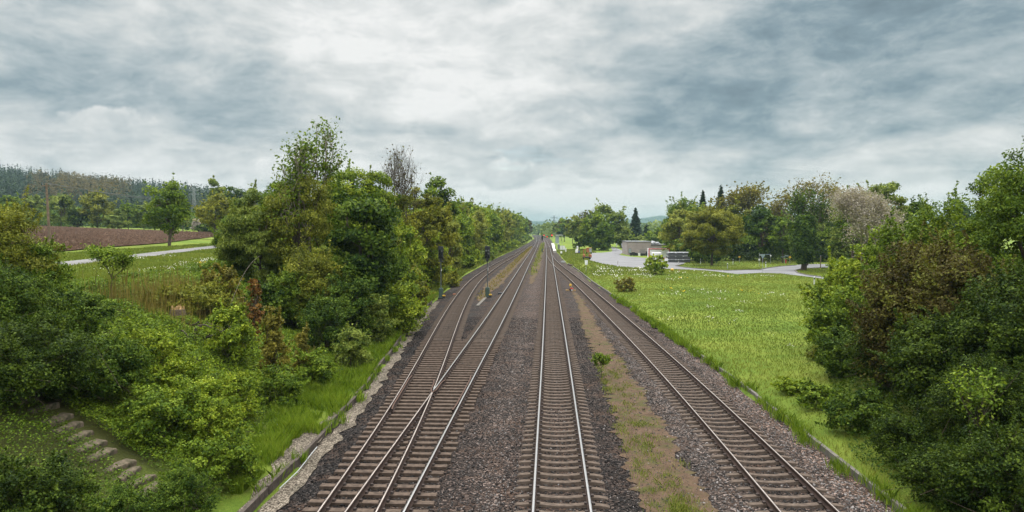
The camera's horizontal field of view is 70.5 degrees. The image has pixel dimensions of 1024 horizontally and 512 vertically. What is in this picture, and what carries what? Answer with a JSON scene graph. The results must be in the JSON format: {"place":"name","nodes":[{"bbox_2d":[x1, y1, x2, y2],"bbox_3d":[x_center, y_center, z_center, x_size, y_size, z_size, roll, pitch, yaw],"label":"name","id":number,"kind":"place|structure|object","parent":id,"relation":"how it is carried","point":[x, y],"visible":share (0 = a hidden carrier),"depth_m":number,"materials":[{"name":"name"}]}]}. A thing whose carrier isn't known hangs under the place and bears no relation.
{"place":"outdoors","nodes":[
{"label":"outdoors","id":0,"kind":"place"},
{"bbox_2d":[2,225,219,250],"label":"field","id":1,"kind":"structure","parent":0,"point":[74,237],"depth_m":140.42,"materials":[{"name":"soil"}]},
{"bbox_2d":[226,291,438,493],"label":"verge grass","id":2,"kind":"structure","parent":0,"point":[274,442],"depth_m":28.85,"materials":[{"name":"green plant"}]},
{"bbox_2d":[0,224,1022,511],"bbox_3d":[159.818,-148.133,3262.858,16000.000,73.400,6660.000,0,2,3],"label":"ground","id":3,"kind":"structure","parent":0,"point":[234,502],"depth_m":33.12,"materials":[{"name":"green plant"}]},
{"bbox_2d":[0,185,71,276],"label":"tall bush","id":4,"kind":"object","parent":3,"relation":"on","point":[13,232],"visible":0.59,"depth_m":27.72,"materials":[{"name":"green plant"}]},
{"bbox_2d":[0,253,81,344],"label":"dark bush","id":5,"kind":"object","parent":3,"relation":"on","point":[15,290],"visible":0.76,"depth_m":24.73,"materials":[{"name":"green plant"}]},
{"bbox_2d":[10,232,75,290],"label":"tall bush","id":6,"kind":"object","parent":3,"relation":"on","point":[39,247],"visible":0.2,"depth_m":28.90,"materials":[{"name":"green plant"}]},
{"bbox_2d":[0,447,103,511],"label":"dark bush","id":7,"kind":"object","parent":3,"relation":"on","point":[52,489],"visible":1,"depth_m":16.64,"materials":[{"name":"green plant"}]},
{"bbox_2d":[43,193,75,225],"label":"round tree","id":8,"kind":"object","parent":3,"relation":"on","point":[64,201],"visible":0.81,"depth_m":242.39,"materials":[{"name":"green plant"}]},
{"bbox_2d":[0,300,120,407],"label":"dark bush","id":9,"kind":"object","parent":3,"relation":"on","point":[25,364],"visible":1,"depth_m":21.57,"materials":[{"name":"green plant"}]},
{"bbox_2d":[17,274,117,341],"bbox_3d":[-17.032,2.076,26.940,4.234,2.723,4.047,-1,2,-21],"label":"dark bush","id":10,"kind":"object","parent":3,"relation":"on","point":[91,311],"visible":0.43,"depth_m":26.87,"materials":[{"name":"green plant"}]},
{"bbox_2d":[10,390,163,496],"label":"stone steps","id":11,"kind":"structure","parent":3,"relation":"on","point":[128,463],"depth_m":21.20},
{"bbox_2d":[76,188,122,227],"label":"round tree","id":12,"kind":"object","parent":3,"relation":"on","point":[94,199],"visible":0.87,"depth_m":238.38,"materials":[{"name":"green plant"}]},
{"bbox_2d":[41,322,161,400],"bbox_3d":[-14.031,3.608,24.525,3.732,2.624,3.736,1,2,33],"label":"dark bush","id":13,"kind":"object","parent":3,"relation":"on","point":[129,361],"visible":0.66,"depth_m":24.12,"materials":[{"name":"green plant"}]},
{"bbox_2d":[80,243,139,297],"bbox_3d":[-20.116,0.693,35.977,2.575,2.882,2.367,0,2,3],"label":"sapling","id":14,"kind":"object","parent":3,"relation":"on","point":[106,254],"visible":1,"depth_m":35.90,"materials":[{"name":"green plant"}]},
{"bbox_2d":[81,479,159,511],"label":"leafy bush","id":15,"kind":"object","parent":3,"relation":"on","point":[140,502],"visible":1,"depth_m":16.97,"materials":[{"name":"green plant"}]},
{"bbox_2d":[109,316,197,373],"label":"leafy bush","id":16,"kind":"object","parent":3,"relation":"on","point":[160,340],"visible":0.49,"depth_m":27.64,"materials":[{"name":"green plant"}]},
{"bbox_2d":[0,163,307,213],"bbox_3d":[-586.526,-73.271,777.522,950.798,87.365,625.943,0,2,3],"label":"forest","id":17,"kind":"object","parent":3,"relation":"on","point":[12,182],"visible":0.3,"depth_m":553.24,"materials":[{"name":"green plant"}]},
{"bbox_2d":[7,205,305,232],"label":"forest","id":18,"kind":"object","parent":3,"relation":"on","point":[43,222],"visible":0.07,"depth_m":288.23,"materials":[{"name":"green plant"}]},
{"bbox_2d":[109,380,214,446],"bbox_3d":[-11.459,5.031,23.433,2.990,2.031,3.276,1,2,25],"label":"leafy bush","id":19,"kind":"object","parent":3,"relation":"on","point":[155,411],"visible":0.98,"depth_m":22.93,"materials":[{"name":"green plant"}]},
{"bbox_2d":[136,173,193,245],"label":"apple tree","id":20,"kind":"object","parent":3,"relation":"on","point":[171,205],"visible":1,"depth_m":108.46,"materials":[{"name":"green plant"}]},
{"bbox_2d":[70,265,264,337],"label":"dry stalks","id":21,"kind":"object","parent":3,"relation":"on","point":[140,299],"visible":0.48,"depth_m":36.14,"materials":[{"name":"green plant"}]},
{"bbox_2d":[0,255,346,511],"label":"undergrowth","id":22,"kind":"object","parent":3,"relation":"on","point":[192,265],"visible":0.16,"depth_m":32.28,"materials":[{"name":"green plant"}]},
{"bbox_2d":[131,347,225,402],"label":"leafy bush","id":23,"kind":"object","parent":3,"relation":"on","point":[173,379],"visible":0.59,"depth_m":26.75,"materials":[{"name":"green plant"}]},
{"bbox_2d":[147,461,222,511],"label":"leafy bush","id":24,"kind":"object","parent":3,"relation":"on","point":[184,495],"visible":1,"depth_m":17.80,"materials":[{"name":"green plant"}]},
{"bbox_2d":[53,243,335,323],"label":"meadow grass","id":25,"kind":"structure","parent":3,"relation":"on","point":[196,256],"depth_m":67.34,"materials":[{"name":"green plant"}]},
{"bbox_2d":[158,431,239,498],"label":"leafy bush","id":26,"kind":"object","parent":3,"relation":"on","point":[200,458],"visible":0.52,"depth_m":20.61,"materials":[{"name":"green plant"}]},
{"bbox_2d":[164,276,238,314],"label":"leafy bush","id":27,"kind":"object","parent":3,"relation":"on","point":[203,296],"visible":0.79,"depth_m":37.49,"materials":[{"name":"green plant"}]},
{"bbox_2d":[166,388,249,449],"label":"leafy bush","id":28,"kind":"object","parent":3,"relation":"on","point":[225,418],"visible":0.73,"depth_m":23.89,"materials":[{"name":"green plant"}]},
{"bbox_2d":[191,190,234,234],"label":"cherry tree","id":29,"kind":"object","parent":3,"relation":"on","point":[219,202],"visible":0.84,"depth_m":151.43,"materials":[{"name":"green plant"}]},
{"bbox_2d":[199,261,248,307],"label":"reddish shrub","id":30,"kind":"object","parent":3,"relation":"on","point":[230,274],"visible":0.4,"depth_m":39.77,"materials":[{"name":"green plant"}]},
{"bbox_2d":[199,298,258,360],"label":"leafy bush","id":31,"kind":"object","parent":3,"relation":"on","point":[232,338],"visible":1,"depth_m":33.40,"materials":[{"name":"green plant"}]},
{"bbox_2d":[209,421,265,487],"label":"leafy bush","id":32,"kind":"object","parent":3,"relation":"on","point":[246,462],"visible":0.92,"depth_m":20.93,"materials":[{"name":"green plant"}]},
{"bbox_2d":[216,362,268,419],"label":"leafy bush","id":33,"kind":"object","parent":3,"relation":"on","point":[234,381],"visible":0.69,"depth_m":27.10,"materials":[{"name":"green plant"}]},
{"bbox_2d":[210,179,306,283],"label":"willow tree","id":34,"kind":"object","parent":3,"relation":"on","point":[239,242],"visible":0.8,"depth_m":52.34,"materials":[{"name":"green plant"}]},
{"bbox_2d":[240,277,295,320],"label":"dark bush","id":35,"kind":"object","parent":3,"relation":"on","point":[267,293],"visible":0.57,"depth_m":43.55,"materials":[{"name":"green plant"}]},
{"bbox_2d":[257,305,294,391],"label":"amber shrub","id":36,"kind":"object","parent":3,"relation":"on","point":[273,347],"visible":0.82,"depth_m":31.59,"materials":[{"name":"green plant"}]},
{"bbox_2d":[251,360,310,409],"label":"leafy bush","id":37,"kind":"object","parent":3,"relation":"on","point":[286,393],"visible":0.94,"depth_m":29.55,"materials":[{"name":"green plant"}]},
{"bbox_2d":[237,412,335,511],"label":"gravel margin","id":38,"kind":"object","parent":3,"relation":"on","point":[304,440],"visible":0.46,"depth_m":24.51,"materials":[{"name":"grey gravel"}]},
{"bbox_2d":[265,265,321,325],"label":"feathery bush","id":39,"kind":"object","parent":3,"relation":"on","point":[292,287],"visible":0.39,"depth_m":44.90,"materials":[{"name":"green plant"}]},
{"bbox_2d":[259,164,341,267],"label":"willow tree","id":40,"kind":"object","parent":3,"relation":"on","point":[318,216],"visible":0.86,"depth_m":52.02,"materials":[{"name":"green plant"}]},
{"bbox_2d":[252,116,353,271],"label":"poplar tree","id":41,"kind":"object","parent":3,"relation":"on","point":[298,170],"visible":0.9,"depth_m":53.05,"materials":[{"name":"green plant"}]},
{"bbox_2d":[266,237,346,326],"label":"feathery bush","id":42,"kind":"object","parent":3,"relation":"on","point":[316,263],"visible":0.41,"depth_m":45.94,"materials":[{"name":"green plant"}]},
{"bbox_2d":[292,342,343,391],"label":"leafy bush","id":43,"kind":"object","parent":3,"relation":"on","point":[321,366],"visible":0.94,"depth_m":33.33,"materials":[{"name":"green plant"}]},
{"bbox_2d":[297,286,351,353],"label":"leafy bush","id":44,"kind":"object","parent":3,"relation":"on","point":[314,317],"visible":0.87,"depth_m":41.29,"materials":[{"name":"green plant"}]},
{"bbox_2d":[239,301,431,511],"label":"timber edging","id":45,"kind":"object","parent":3,"relation":"on","point":[253,504],"visible":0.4,"depth_m":23.18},
{"bbox_2d":[311,264,377,341],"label":"leafy bush","id":46,"kind":"object","parent":3,"relation":"on","point":[355,294],"visible":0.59,"depth_m":45.16,"materials":[{"name":"green plant"}]},
{"bbox_2d":[314,158,377,269],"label":"broad tree","id":47,"kind":"object","parent":3,"relation":"on","point":[348,175],"visible":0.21,"depth_m":63.45,"materials":[{"name":"green plant"}]},
{"bbox_2d":[257,301,438,511],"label":"gravel margin","id":48,"kind":"object","parent":3,"relation":"on","point":[309,466],"visible":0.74,"depth_m":25.93,"materials":[{"name":"grey gravel"}]},
{"bbox_2d":[331,321,375,370],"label":"leafy bush","id":49,"kind":"object","parent":3,"relation":"on","point":[352,345],"visible":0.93,"depth_m":38.30,"materials":[{"name":"green plant"}]},
{"bbox_2d":[324,174,413,326],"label":"maple tree","id":50,"kind":"object","parent":3,"relation":"on","point":[371,261],"visible":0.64,"depth_m":49.51,"materials":[{"name":"green plant"}]},
{"bbox_2d":[344,165,401,267],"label":"broad tree","id":51,"kind":"object","parent":3,"relation":"on","point":[378,179],"visible":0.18,"depth_m":65.57,"materials":[{"name":"green plant"}]},
{"bbox_2d":[349,290,403,342],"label":"leafy bush","id":52,"kind":"object","parent":3,"relation":"on","point":[381,305],"visible":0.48,"depth_m":47.42,"materials":[{"name":"green plant"}]},
{"bbox_2d":[376,272,430,334],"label":"leafy bush","id":53,"kind":"object","parent":3,"relation":"on","point":[408,309],"visible":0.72,"depth_m":51.78,"materials":[{"name":"green plant"}]},
{"bbox_2d":[377,144,429,237],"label":"bare tree","id":54,"kind":"object","parent":3,"relation":"on","point":[394,174],"visible":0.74,"depth_m":83.80,"materials":[{"name":"grey plant"}]},
{"bbox_2d":[388,218,430,289],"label":"tall bush","id":55,"kind":"object","parent":3,"relation":"on","point":[415,252],"visible":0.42,"depth_m":71.76,"materials":[{"name":"green plant"}]},
{"bbox_2d":[401,187,457,287],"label":"broad tree","id":56,"kind":"object","parent":3,"relation":"on","point":[431,221],"visible":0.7,"depth_m":87.13,"materials":[{"name":"green plant"}]},
{"bbox_2d":[419,172,466,251],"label":"broad tree","id":57,"kind":"object","parent":3,"relation":"on","point":[440,192],"visible":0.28,"depth_m":122.56,"materials":[{"name":"green plant"}]},
{"bbox_2d":[271,317,890,511],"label":"gravel","id":58,"kind":"structure","parent":3,"relation":"on","point":[679,352],"depth_m":25.56,"materials":[{"name":"grey gravel"}]},
{"bbox_2d":[276,235,893,511],"bbox_3d":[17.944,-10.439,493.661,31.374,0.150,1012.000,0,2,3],"label":"ballast","id":59,"kind":"structure","parent":3,"relation":"on","point":[527,305],"depth_m":27.24,"materials":[{"name":"gravel"}]},
{"bbox_2d":[302,339,500,511],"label":"railway turnout","id":60,"kind":"object","parent":59,"relation":"on","point":[428,356],"visible":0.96,"depth_m":27.11,"materials":[{"name":"brown wood"}]},
{"bbox_2d":[423,240,538,340],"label":"railway track","id":61,"kind":"structure","parent":59,"relation":"on","point":[468,290],"depth_m":69.21,"materials":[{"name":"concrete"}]},
{"bbox_2d":[464,236,538,341],"bbox_3d":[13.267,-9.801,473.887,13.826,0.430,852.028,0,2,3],"label":"railway track","id":62,"kind":"structure","parent":59,"relation":"on","point":[503,305],"depth_m":69.26,"materials":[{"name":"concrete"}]},
{"bbox_2d":[514,237,609,511],"bbox_3d":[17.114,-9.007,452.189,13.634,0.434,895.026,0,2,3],"label":"railway track","id":63,"kind":"structure","parent":59,"relation":"on","point":[551,288],"depth_m":28.70,"materials":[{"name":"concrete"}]},
{"bbox_2d":[571,286,717,511],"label":"dirt strip","id":64,"kind":"object","parent":59,"relation":"on","point":[584,313],"visible":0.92,"depth_m":25.84,"materials":[{"name":"brown soil"}]},
{"bbox_2d":[547,256,844,511],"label":"railway track","id":65,"kind":"structure","parent":59,"relation":"on","point":[615,319],"depth_m":28.22,"materials":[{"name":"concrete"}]},
{"bbox_2d":[245,293,934,511],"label":"edge grass","id":66,"kind":"structure","parent":3,"relation":"on","point":[798,428],"depth_m":28.77,"materials":[{"name":"green plant"}]},
{"bbox_2d":[577,207,615,250],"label":"broad tree","id":67,"kind":"object","parent":3,"relation":"on","point":[603,232],"visible":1,"depth_m":250.95,"materials":[{"name":"green plant"}]},
{"bbox_2d":[556,249,658,275],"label":"meadow grass","id":68,"kind":"structure","parent":3,"relation":"on","point":[569,255],"depth_m":148.61,"materials":[{"name":"green plant"}]},
{"bbox_2d":[588,197,628,245],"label":"broad tree","id":69,"kind":"object","parent":3,"relation":"on","point":[611,216],"visible":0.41,"depth_m":286.35,"materials":[{"name":"green plant"}]},
{"bbox_2d":[657,201,705,251],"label":"tree","id":70,"kind":"object","parent":3,"relation":"on","point":[675,222],"visible":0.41,"depth_m":175.52,"materials":[{"name":"green plant"}]},
{"bbox_2d":[679,198,747,264],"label":"round tree","id":71,"kind":"object","parent":3,"relation":"on","point":[708,222],"visible":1,"depth_m":144.81,"materials":[{"name":"green plant"}]},
{"bbox_2d":[568,263,906,511],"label":"concrete edging","id":72,"kind":"object","parent":3,"relation":"on","point":[828,452],"visible":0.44,"depth_m":24.43,"materials":[{"name":"grey concrete"}]},
{"bbox_2d":[708,181,774,249],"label":"brown tree","id":73,"kind":"object","parent":3,"relation":"on","point":[751,194],"visible":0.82,"depth_m":199.62,"materials":[{"name":"green plant"}]},
{"bbox_2d":[740,204,789,261],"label":"maple tree","id":74,"kind":"object","parent":3,"relation":"on","point":[756,227],"visible":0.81,"depth_m":161.13,"materials":[{"name":"green plant"}]},
{"bbox_2d":[766,210,793,262],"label":"broad tree","id":75,"kind":"object","parent":3,"relation":"on","point":[781,244],"visible":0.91,"depth_m":156.44,"materials":[{"name":"green plant"}]},
{"bbox_2d":[759,172,844,260],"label":"bare tree","id":76,"kind":"object","parent":3,"relation":"on","point":[778,207],"visible":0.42,"depth_m":167.23,"materials":[{"name":"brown plant"}]},
{"bbox_2d":[788,214,819,269],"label":"ivy tree","id":77,"kind":"object","parent":3,"relation":"on","point":[804,236],"visible":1,"depth_m":128.40,"materials":[{"name":"green plant"}]},
{"bbox_2d":[784,188,835,264],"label":"broad tree","id":78,"kind":"object","parent":3,"relation":"on","point":[798,205],"visible":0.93,"depth_m":146.44,"materials":[{"name":"green plant"}]},
{"bbox_2d":[791,377,847,410],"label":"bush","id":79,"kind":"object","parent":3,"relation":"on","point":[809,387],"visible":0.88,"depth_m":30.37,"materials":[{"name":"green plant"}]},
{"bbox_2d":[797,246,848,343],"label":"tall bush","id":80,"kind":"object","parent":3,"relation":"on","point":[823,291],"visible":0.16,"depth_m":43.92,"materials":[{"name":"green plant"}]},
{"bbox_2d":[800,278,868,348],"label":"leafy bush","id":81,"kind":"object","parent":3,"relation":"on","point":[826,311],"visible":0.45,"depth_m":39.00,"materials":[{"name":"green plant"}]},
{"bbox_2d":[810,318,863,377],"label":"leafy bush","id":82,"kind":"object","parent":3,"relation":"on","point":[831,358],"visible":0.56,"depth_m":34.07,"materials":[{"name":"green plant"}]},
{"bbox_2d":[821,206,856,261],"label":"broad tree","id":83,"kind":"object","parent":3,"relation":"on","point":[838,249],"visible":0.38,"depth_m":135.84,"materials":[{"name":"green plant"}]},
{"bbox_2d":[826,233,886,310],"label":"tall bush","id":84,"kind":"object","parent":3,"relation":"on","point":[851,265],"visible":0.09,"depth_m":41.28,"materials":[{"name":"green plant"}]},
{"bbox_2d":[814,378,900,434],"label":"bush","id":85,"kind":"object","parent":3,"relation":"on","point":[862,402],"visible":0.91,"depth_m":26.33,"materials":[{"name":"green plant"}]},
{"bbox_2d":[822,182,909,259],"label":"blossom tree","id":86,"kind":"object","parent":3,"relation":"on","point":[864,210],"visible":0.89,"depth_m":83.78,"materials":[{"name":"grey plant"}]},
{"bbox_2d":[836,316,924,394],"bbox_3d":[16.369,3.703,30.384,5.152,3.815,4.516,-1,2,-19],"label":"dark bush","id":87,"kind":"object","parent":3,"relation":"on","point":[857,351],"visible":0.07,"depth_m":30.19,"materials":[{"name":"green plant"}]},
{"bbox_2d":[854,180,913,259],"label":"broad tree","id":88,"kind":"object","parent":3,"relation":"on","point":[890,188],"visible":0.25,"depth_m":119.26,"materials":[{"name":"green plant"}]},
{"bbox_2d":[848,195,943,321],"bbox_3d":[19.929,1.291,36.968,4.916,8.843,4.911,2,3,41],"label":"tall bush","id":89,"kind":"object","parent":3,"relation":"on","point":[886,237],"visible":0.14,"depth_m":37.14,"materials":[{"name":"green plant"}]},
{"bbox_2d":[844,220,954,389],"bbox_3d":[16.091,2.068,29.275,5.017,7.054,4.832,0,2,3],"label":"copper bush","id":90,"kind":"object","parent":3,"relation":"on","point":[882,302],"visible":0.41,"depth_m":29.04,"materials":[{"name":"brown plant"}]},
{"bbox_2d":[863,395,952,465],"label":"bush","id":91,"kind":"object","parent":3,"relation":"on","point":[907,433],"visible":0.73,"depth_m":22.37,"materials":[{"name":"green plant"}]},
{"bbox_2d":[825,367,1022,511],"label":"undergrowth","id":92,"kind":"object","parent":3,"relation":"on","point":[854,378],"visible":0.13,"depth_m":26.04,"materials":[{"name":"green plant"}]},
{"bbox_2d":[865,299,1000,410],"bbox_3d":[15.265,3.559,25.391,4.886,4.176,4.540,-1,3,-34],"label":"dark bush","id":93,"kind":"object","parent":3,"relation":"on","point":[911,350],"visible":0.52,"depth_m":24.89,"materials":[{"name":"green plant"}]},
{"bbox_2d":[879,181,988,290],"bbox_3d":[20.739,0.886,35.108,5.323,9.125,4.792,1,2,25],"label":"tall bush","id":94,"kind":"object","parent":3,"relation":"on","point":[928,212],"visible":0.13,"depth_m":34.74,"materials":[{"name":"green plant"}]},
{"bbox_2d":[883,429,1006,511],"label":"bush","id":95,"kind":"object","parent":3,"relation":"on","point":[921,480],"visible":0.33,"depth_m":19.55,"materials":[{"name":"green plant"}]},
{"bbox_2d":[889,222,1023,379],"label":"copper bush","id":96,"kind":"object","parent":3,"relation":"on","point":[953,267],"visible":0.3,"depth_m":26.72,"materials":[{"name":"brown plant"}]},
{"bbox_2d":[919,344,1023,455],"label":"dark bush","id":97,"kind":"object","parent":3,"relation":"on","point":[1013,400],"visible":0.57,"depth_m":21.21,"materials":[{"name":"green plant"}]},
{"bbox_2d":[927,252,1023,396],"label":"dark bush","id":98,"kind":"object","parent":3,"relation":"on","point":[996,309],"visible":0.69,"depth_m":23.39,"materials":[{"name":"green plant"}]},
{"bbox_2d":[938,364,1012,432],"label":"bush","id":99,"kind":"object","parent":3,"relation":"on","point":[983,385],"visible":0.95,"depth_m":19.96,"materials":[{"name":"green plant"}]},
{"bbox_2d":[935,410,1023,511],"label":"dark bush","id":100,"kind":"object","parent":3,"relation":"on","point":[983,469],"visible":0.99,"depth_m":17.89,"materials":[{"name":"green plant"}]},
{"bbox_2d":[954,163,1023,269],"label":"broad tree","id":101,"kind":"object","parent":3,"relation":"on","point":[973,239],"visible":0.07,"depth_m":32.67,"materials":[{"name":"green plant"}]},
{"bbox_2d":[967,135,1023,311],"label":"broad tree","id":102,"kind":"object","parent":3,"relation":"on","point":[1007,200],"visible":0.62,"depth_m":29.78,"materials":[{"name":"green plant"}]},
{"bbox_2d":[0,0,1023,221],"label":"sky","id":103,"kind":"structure","parent":0,"point":[542,110],"materials":[{"name":"grey"}]},
{"bbox_2d":[590,353,713,511],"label":"grass","id":104,"kind":"structure","parent":0,"point":[682,508],"depth_m":23.84,"materials":[{"name":"green plant"}]},
{"bbox_2d":[590,247,837,278],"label":"road","id":105,"kind":"structure","parent":0,"point":[614,257],"depth_m":150.59,"materials":[{"name":"grey asphalt"}]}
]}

